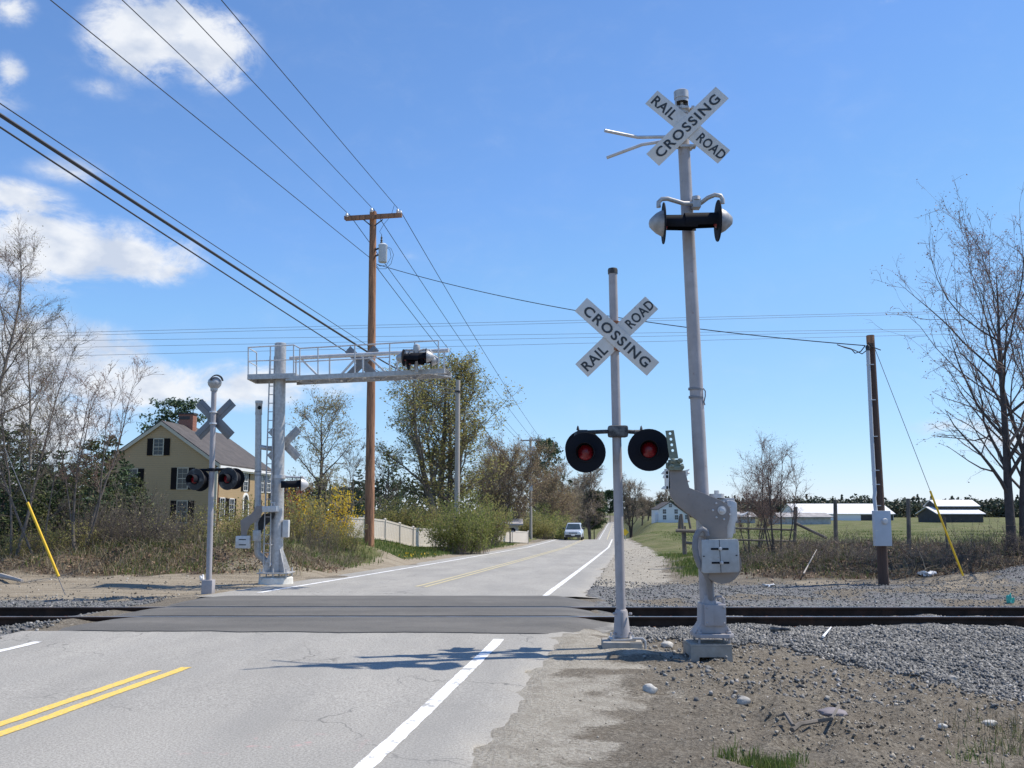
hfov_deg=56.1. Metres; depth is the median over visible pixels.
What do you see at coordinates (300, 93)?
power line
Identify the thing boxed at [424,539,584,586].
line
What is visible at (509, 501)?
budding tree
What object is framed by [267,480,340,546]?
shrub
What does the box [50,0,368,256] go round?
power line
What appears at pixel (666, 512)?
house
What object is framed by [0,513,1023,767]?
ground
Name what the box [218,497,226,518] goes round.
window
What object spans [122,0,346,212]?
power line
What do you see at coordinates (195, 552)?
dry weeds
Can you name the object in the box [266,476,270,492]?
window
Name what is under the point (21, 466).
spruce tree
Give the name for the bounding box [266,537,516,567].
verge grass
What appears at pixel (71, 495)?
spruce tree
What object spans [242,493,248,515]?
door
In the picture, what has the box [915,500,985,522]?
barn
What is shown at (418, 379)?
overhead cable
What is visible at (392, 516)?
shrub
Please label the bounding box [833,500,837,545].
fence post
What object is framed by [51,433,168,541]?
spruce tree
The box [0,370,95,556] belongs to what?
birch tree
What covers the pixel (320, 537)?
shrub
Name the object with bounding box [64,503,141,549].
shrub
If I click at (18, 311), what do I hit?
birch tree
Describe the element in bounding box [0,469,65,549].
spruce tree
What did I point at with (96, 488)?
spruce tree
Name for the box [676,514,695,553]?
rail fence
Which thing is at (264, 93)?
power line
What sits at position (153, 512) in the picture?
shrub
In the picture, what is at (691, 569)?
green weeds
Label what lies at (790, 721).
branch
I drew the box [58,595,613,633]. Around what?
crossing pavement
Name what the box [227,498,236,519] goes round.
window
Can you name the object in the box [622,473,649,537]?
bare tree
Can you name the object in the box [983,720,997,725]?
rock
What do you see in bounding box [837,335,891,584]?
utility pole
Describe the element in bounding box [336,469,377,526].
spruce tree
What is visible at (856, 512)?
barn
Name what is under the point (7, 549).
shrub
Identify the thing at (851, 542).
bramble
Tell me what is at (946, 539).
fence post
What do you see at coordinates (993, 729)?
dry tuft
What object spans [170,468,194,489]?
window
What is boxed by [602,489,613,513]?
pine tree
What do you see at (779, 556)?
bramble
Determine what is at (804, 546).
bramble
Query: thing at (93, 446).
spruce tree
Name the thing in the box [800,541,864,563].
bramble
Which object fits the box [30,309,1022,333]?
transmission line
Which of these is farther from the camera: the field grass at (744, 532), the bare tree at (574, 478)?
the bare tree at (574, 478)
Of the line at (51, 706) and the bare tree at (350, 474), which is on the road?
the line at (51, 706)
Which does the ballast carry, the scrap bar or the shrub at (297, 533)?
the scrap bar
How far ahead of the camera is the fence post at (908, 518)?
29.66 m
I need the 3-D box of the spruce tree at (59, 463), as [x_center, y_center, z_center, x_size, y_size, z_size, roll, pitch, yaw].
[-15.920,4.086,33.572,3.350,3.686,3.778,7,-10,-42]
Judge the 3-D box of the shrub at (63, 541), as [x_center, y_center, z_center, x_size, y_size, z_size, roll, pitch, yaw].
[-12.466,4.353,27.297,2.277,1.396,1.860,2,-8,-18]
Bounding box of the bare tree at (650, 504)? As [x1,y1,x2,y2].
[642,496,656,520]
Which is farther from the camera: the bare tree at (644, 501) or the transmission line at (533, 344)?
the bare tree at (644, 501)
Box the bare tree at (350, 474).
[331,442,377,516]
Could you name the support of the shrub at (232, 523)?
on the ground at (566, 673)
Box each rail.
[0,607,1023,615]
[0,616,1023,627]
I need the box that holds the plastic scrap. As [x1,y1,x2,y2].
[1006,593,1014,602]
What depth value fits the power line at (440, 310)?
48.51 m
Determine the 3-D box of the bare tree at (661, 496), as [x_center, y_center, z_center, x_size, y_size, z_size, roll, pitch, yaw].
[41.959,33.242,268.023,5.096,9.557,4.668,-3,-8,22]
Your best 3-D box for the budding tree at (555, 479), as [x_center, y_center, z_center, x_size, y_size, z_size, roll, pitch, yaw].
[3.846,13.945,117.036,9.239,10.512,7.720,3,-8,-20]
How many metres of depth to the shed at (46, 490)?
63.95 m
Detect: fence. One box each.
[347,515,448,546]
[491,531,528,543]
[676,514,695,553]
[735,507,826,541]
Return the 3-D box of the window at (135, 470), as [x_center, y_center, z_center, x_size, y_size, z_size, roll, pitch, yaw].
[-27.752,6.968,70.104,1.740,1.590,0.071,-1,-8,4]
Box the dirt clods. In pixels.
[533,632,1023,767]
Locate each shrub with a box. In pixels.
[0,521,57,559]
[9,520,75,556]
[27,512,118,556]
[29,490,136,545]
[62,485,206,540]
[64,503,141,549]
[70,471,184,542]
[80,496,181,545]
[99,494,198,542]
[148,501,224,545]
[152,494,267,542]
[199,492,289,542]
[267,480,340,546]
[268,487,312,537]
[284,482,364,541]
[291,510,342,553]
[323,514,366,552]
[351,498,412,525]
[374,495,448,527]
[402,495,484,528]
[408,499,482,554]
[439,488,517,553]
[463,492,517,546]
[516,510,571,538]
[527,502,572,539]
[548,515,583,538]
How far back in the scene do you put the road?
9.19 m
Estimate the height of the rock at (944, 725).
0.043 m
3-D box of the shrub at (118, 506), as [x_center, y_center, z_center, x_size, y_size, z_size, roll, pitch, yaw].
[-11.763,3.739,28.654,3.238,2.310,4.778,0,-8,0]
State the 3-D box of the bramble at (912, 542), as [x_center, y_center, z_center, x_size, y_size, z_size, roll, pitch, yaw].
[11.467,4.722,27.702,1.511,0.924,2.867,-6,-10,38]
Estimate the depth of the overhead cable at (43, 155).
19.80 m
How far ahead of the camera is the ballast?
12.69 m
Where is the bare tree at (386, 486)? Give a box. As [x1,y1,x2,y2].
[374,442,408,510]
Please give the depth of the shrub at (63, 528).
28.34 m
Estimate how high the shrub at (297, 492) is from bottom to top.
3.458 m
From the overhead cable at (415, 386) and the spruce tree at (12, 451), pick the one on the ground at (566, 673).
the spruce tree at (12, 451)
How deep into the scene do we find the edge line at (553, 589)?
25.63 m
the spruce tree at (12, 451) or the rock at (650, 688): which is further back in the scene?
the spruce tree at (12, 451)
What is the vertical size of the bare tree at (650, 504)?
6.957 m
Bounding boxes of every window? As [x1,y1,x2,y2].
[120,468,143,487]
[147,438,169,455]
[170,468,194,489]
[170,500,193,522]
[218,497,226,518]
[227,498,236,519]
[241,473,249,490]
[261,475,265,492]
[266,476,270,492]
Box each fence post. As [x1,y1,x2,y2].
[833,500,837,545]
[906,498,910,547]
[944,517,947,545]
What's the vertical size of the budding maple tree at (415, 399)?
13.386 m
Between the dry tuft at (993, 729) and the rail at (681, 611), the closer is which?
the dry tuft at (993, 729)
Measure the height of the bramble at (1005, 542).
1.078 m
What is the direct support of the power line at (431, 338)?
attached to the utility pole at (372, 216)
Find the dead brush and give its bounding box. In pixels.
[739,537,1023,580]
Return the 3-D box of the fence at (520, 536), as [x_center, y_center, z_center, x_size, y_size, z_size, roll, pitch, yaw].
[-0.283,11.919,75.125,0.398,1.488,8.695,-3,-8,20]
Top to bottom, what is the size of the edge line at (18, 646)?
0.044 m
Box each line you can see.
[0,642,38,651]
[0,667,190,735]
[0,670,161,725]
[2,328,987,341]
[5,332,1021,357]
[15,329,1014,348]
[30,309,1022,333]
[31,311,1023,336]
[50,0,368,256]
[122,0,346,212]
[176,0,371,207]
[221,0,396,206]
[257,539,556,592]
[349,214,518,435]
[354,639,503,767]
[373,208,530,436]
[376,267,504,425]
[377,264,864,345]
[399,209,537,434]
[418,542,575,585]
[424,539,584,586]
[543,539,612,595]
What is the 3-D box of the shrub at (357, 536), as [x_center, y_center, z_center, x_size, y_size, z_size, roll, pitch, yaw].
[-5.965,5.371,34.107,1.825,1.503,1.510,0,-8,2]
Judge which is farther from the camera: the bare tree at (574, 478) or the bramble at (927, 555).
the bare tree at (574, 478)
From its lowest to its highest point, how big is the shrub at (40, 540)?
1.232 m
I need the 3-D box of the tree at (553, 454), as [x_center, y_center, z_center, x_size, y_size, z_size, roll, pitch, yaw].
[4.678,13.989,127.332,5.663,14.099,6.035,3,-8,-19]
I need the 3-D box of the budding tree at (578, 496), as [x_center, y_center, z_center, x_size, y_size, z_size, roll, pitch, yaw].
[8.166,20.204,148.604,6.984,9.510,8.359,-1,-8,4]
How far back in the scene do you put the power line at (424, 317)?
49.11 m
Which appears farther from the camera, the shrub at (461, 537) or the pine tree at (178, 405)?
the pine tree at (178, 405)
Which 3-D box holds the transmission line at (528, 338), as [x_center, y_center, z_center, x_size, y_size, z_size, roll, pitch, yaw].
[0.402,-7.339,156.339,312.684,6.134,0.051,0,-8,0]
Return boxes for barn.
[736,512,754,522]
[768,513,832,524]
[779,504,894,520]
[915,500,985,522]
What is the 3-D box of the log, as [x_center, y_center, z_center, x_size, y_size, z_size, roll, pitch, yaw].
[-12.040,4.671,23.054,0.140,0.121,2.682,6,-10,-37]
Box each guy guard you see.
[26,502,59,576]
[929,491,963,575]
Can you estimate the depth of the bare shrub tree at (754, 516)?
30.53 m
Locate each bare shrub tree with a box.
[722,467,784,550]
[723,427,814,552]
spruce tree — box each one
[0,409,60,539]
[0,421,69,535]
[0,428,57,544]
[0,451,82,547]
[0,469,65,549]
[5,449,101,538]
[23,461,104,547]
[41,439,129,535]
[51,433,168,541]
[53,467,123,542]
[105,461,161,526]
[108,477,166,537]
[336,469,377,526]
[356,451,415,517]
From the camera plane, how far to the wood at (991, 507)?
393.34 m
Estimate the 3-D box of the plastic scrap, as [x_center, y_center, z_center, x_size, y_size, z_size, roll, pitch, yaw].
[9.522,4.110,18.343,0.149,0.248,0.112,0,-8,0]
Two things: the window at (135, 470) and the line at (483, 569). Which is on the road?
the line at (483, 569)
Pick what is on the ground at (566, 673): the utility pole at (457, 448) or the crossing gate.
the utility pole at (457, 448)
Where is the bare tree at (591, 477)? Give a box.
[571,465,608,538]
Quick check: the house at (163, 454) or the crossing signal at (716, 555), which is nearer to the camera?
the crossing signal at (716, 555)
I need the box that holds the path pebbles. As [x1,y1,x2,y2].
[0,549,742,600]
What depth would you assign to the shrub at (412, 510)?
59.01 m
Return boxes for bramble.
[739,547,774,567]
[746,540,818,567]
[768,530,845,554]
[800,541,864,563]
[812,524,872,553]
[837,541,876,564]
[889,532,930,557]
[896,541,960,566]
[916,528,992,555]
[927,539,1023,569]
[939,515,1023,556]
[982,528,1023,553]
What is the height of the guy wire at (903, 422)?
5.756 m
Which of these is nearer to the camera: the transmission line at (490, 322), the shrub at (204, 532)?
the shrub at (204, 532)
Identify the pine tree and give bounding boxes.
[136,397,207,432]
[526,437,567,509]
[577,488,607,538]
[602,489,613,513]
[611,494,627,510]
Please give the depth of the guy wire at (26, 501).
19.41 m
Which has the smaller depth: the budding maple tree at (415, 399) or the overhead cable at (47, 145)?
the overhead cable at (47, 145)
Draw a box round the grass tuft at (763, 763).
[712,707,1023,767]
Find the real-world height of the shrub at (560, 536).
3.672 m
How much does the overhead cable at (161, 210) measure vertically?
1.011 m
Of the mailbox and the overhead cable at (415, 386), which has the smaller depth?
the overhead cable at (415, 386)
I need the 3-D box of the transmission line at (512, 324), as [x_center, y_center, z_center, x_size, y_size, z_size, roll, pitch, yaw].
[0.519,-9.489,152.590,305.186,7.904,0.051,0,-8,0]
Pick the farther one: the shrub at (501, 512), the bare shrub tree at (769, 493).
the shrub at (501, 512)
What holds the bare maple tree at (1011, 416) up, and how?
on the ground at (566, 673)
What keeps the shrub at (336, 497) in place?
on the ground at (566, 673)
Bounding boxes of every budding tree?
[285,385,365,527]
[463,450,522,519]
[466,429,563,528]
[514,455,577,523]
[534,482,579,524]
[552,486,586,525]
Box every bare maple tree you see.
[30,351,163,550]
[863,174,1023,556]
[915,212,1023,457]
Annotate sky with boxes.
[0,0,1023,512]
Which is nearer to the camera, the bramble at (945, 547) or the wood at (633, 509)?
the bramble at (945, 547)
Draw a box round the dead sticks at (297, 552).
[0,522,363,576]
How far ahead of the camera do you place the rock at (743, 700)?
8.52 m
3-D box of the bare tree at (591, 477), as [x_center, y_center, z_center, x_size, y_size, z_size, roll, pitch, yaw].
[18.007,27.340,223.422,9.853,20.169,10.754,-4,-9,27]
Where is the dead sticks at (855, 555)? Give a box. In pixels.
[739,533,1019,577]
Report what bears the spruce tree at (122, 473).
on the ground at (566, 673)
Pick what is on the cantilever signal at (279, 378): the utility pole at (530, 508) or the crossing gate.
the crossing gate
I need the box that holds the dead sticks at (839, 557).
[736,528,1023,579]
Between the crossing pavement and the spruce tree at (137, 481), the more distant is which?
the spruce tree at (137, 481)
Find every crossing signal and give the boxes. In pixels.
[186,374,244,593]
[565,267,668,648]
[604,87,747,661]
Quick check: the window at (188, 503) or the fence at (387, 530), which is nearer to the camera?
the fence at (387, 530)
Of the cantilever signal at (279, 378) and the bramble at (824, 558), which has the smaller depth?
the cantilever signal at (279, 378)
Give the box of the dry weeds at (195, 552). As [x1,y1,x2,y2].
[0,532,366,577]
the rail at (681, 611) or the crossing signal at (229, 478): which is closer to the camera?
the rail at (681, 611)
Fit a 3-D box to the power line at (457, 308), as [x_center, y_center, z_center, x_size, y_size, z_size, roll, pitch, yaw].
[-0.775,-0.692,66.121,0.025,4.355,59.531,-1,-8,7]
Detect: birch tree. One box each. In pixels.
[0,207,67,469]
[0,291,77,543]
[0,309,98,559]
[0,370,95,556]
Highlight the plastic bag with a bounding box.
[918,571,936,576]
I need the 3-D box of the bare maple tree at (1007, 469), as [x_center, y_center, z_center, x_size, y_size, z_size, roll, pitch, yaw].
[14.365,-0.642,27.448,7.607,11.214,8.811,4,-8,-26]
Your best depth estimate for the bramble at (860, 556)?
25.60 m
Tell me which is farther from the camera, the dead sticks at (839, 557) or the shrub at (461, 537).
the shrub at (461, 537)
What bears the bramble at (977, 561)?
on the ground at (566, 673)
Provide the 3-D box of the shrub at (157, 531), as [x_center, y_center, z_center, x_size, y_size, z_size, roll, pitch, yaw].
[-10.399,4.042,28.316,2.267,1.617,3.345,-4,-9,27]
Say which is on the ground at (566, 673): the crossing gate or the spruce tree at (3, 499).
the spruce tree at (3, 499)
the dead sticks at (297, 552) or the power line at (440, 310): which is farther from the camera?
the power line at (440, 310)
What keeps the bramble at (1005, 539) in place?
on the ground at (566, 673)
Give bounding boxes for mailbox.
[506,528,514,543]
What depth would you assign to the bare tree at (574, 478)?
238.85 m
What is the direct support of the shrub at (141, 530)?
on the ground at (566, 673)
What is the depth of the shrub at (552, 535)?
106.57 m
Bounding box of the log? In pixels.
[0,573,23,581]
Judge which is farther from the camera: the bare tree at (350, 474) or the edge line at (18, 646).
the bare tree at (350, 474)
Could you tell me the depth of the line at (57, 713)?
8.30 m
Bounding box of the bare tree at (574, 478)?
[564,474,590,538]
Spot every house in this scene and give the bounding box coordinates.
[99,413,270,531]
[650,502,689,522]
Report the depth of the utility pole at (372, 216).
36.38 m
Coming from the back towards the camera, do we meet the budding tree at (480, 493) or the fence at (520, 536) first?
the budding tree at (480, 493)
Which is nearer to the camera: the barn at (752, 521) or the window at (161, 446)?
the window at (161, 446)
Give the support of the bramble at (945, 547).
on the ground at (566, 673)
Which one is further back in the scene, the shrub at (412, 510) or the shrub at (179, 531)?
the shrub at (412, 510)
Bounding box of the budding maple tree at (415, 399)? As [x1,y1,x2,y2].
[364,345,525,520]
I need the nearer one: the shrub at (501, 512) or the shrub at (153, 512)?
the shrub at (153, 512)
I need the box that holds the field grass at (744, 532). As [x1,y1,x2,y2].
[655,529,1018,551]
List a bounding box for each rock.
[642,683,657,693]
[661,641,672,647]
[737,696,750,704]
[938,723,947,728]
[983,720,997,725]
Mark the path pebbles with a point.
(135, 593)
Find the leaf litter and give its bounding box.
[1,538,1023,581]
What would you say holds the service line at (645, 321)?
attached to the utility pole at (372, 216)
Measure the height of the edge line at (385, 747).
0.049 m
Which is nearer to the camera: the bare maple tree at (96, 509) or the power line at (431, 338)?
the bare maple tree at (96, 509)
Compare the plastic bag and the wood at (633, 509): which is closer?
the plastic bag
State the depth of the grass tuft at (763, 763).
6.56 m
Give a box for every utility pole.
[344,207,401,546]
[454,380,460,547]
[520,438,540,538]
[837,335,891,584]
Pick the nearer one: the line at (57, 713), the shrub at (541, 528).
the line at (57, 713)
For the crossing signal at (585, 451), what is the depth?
11.82 m
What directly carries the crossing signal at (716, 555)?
on the ground at (566, 673)
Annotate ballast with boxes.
[0,565,1023,717]
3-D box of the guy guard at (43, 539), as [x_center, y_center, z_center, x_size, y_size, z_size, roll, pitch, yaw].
[-9.415,3.116,19.272,0.765,1.490,0.052,0,-8,0]
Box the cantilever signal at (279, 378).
[247,340,451,584]
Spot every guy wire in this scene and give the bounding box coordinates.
[4,448,65,594]
[875,349,964,578]
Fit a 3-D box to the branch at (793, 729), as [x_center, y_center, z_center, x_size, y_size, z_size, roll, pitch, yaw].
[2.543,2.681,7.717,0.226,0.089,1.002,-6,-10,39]
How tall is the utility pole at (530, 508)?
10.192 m
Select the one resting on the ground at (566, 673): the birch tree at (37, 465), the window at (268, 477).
the birch tree at (37, 465)
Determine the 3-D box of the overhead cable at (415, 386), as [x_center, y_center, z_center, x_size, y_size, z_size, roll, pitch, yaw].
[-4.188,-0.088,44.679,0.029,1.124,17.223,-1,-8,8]
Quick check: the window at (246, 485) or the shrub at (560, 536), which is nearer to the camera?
the window at (246, 485)
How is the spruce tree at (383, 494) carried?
on the ground at (566, 673)
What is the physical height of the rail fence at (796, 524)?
1.300 m
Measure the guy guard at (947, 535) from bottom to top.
2.059 m
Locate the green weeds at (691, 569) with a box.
[655,541,1021,578]
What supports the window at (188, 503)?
in the house at (163, 454)
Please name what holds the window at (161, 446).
in the house at (163, 454)
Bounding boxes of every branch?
[777,713,794,726]
[789,704,839,732]
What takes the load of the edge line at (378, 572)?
on the road
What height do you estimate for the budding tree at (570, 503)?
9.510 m
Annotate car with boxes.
[562,523,584,539]
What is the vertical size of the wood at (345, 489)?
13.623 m
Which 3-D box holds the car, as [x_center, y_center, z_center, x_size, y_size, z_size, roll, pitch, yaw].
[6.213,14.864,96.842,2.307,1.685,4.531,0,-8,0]
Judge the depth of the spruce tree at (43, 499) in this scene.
30.11 m
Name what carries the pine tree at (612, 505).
on the ground at (566, 673)
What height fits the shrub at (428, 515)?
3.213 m
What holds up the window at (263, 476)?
in the house at (163, 454)
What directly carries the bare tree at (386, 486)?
on the ground at (566, 673)
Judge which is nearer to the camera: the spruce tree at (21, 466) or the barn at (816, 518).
the spruce tree at (21, 466)
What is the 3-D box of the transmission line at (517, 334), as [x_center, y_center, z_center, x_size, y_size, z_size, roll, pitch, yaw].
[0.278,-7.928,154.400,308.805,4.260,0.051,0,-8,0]
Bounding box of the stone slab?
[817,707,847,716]
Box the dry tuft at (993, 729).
[927,696,1023,760]
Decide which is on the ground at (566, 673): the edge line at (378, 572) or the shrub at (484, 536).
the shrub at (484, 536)
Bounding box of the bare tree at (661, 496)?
[654,489,669,506]
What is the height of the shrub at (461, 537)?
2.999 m
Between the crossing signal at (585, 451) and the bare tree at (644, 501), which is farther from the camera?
the bare tree at (644, 501)
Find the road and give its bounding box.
[0,522,614,767]
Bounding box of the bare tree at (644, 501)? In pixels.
[635,493,653,525]
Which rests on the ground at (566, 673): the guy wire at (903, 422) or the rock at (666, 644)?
the rock at (666, 644)
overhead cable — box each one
[0,103,367,345]
[0,113,366,351]
[0,126,344,350]
[375,356,458,390]
[375,369,445,392]
[460,393,529,483]
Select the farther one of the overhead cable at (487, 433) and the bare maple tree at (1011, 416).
the overhead cable at (487, 433)
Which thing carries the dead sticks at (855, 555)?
on the ground at (566, 673)
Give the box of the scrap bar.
[770,627,789,630]
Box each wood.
[57,463,583,538]
[592,497,655,525]
[651,493,1018,517]
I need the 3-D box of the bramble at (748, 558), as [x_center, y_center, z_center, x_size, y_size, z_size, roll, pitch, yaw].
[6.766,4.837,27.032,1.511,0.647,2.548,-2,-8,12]
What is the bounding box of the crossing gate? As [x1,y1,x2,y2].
[235,400,278,566]
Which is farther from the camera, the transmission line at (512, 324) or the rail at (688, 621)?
the transmission line at (512, 324)
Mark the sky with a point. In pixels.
(483, 122)
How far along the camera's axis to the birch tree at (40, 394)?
30.27 m
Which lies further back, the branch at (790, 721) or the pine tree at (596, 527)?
the pine tree at (596, 527)
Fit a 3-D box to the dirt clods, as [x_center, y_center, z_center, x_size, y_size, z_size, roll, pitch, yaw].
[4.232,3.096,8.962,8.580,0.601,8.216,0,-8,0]

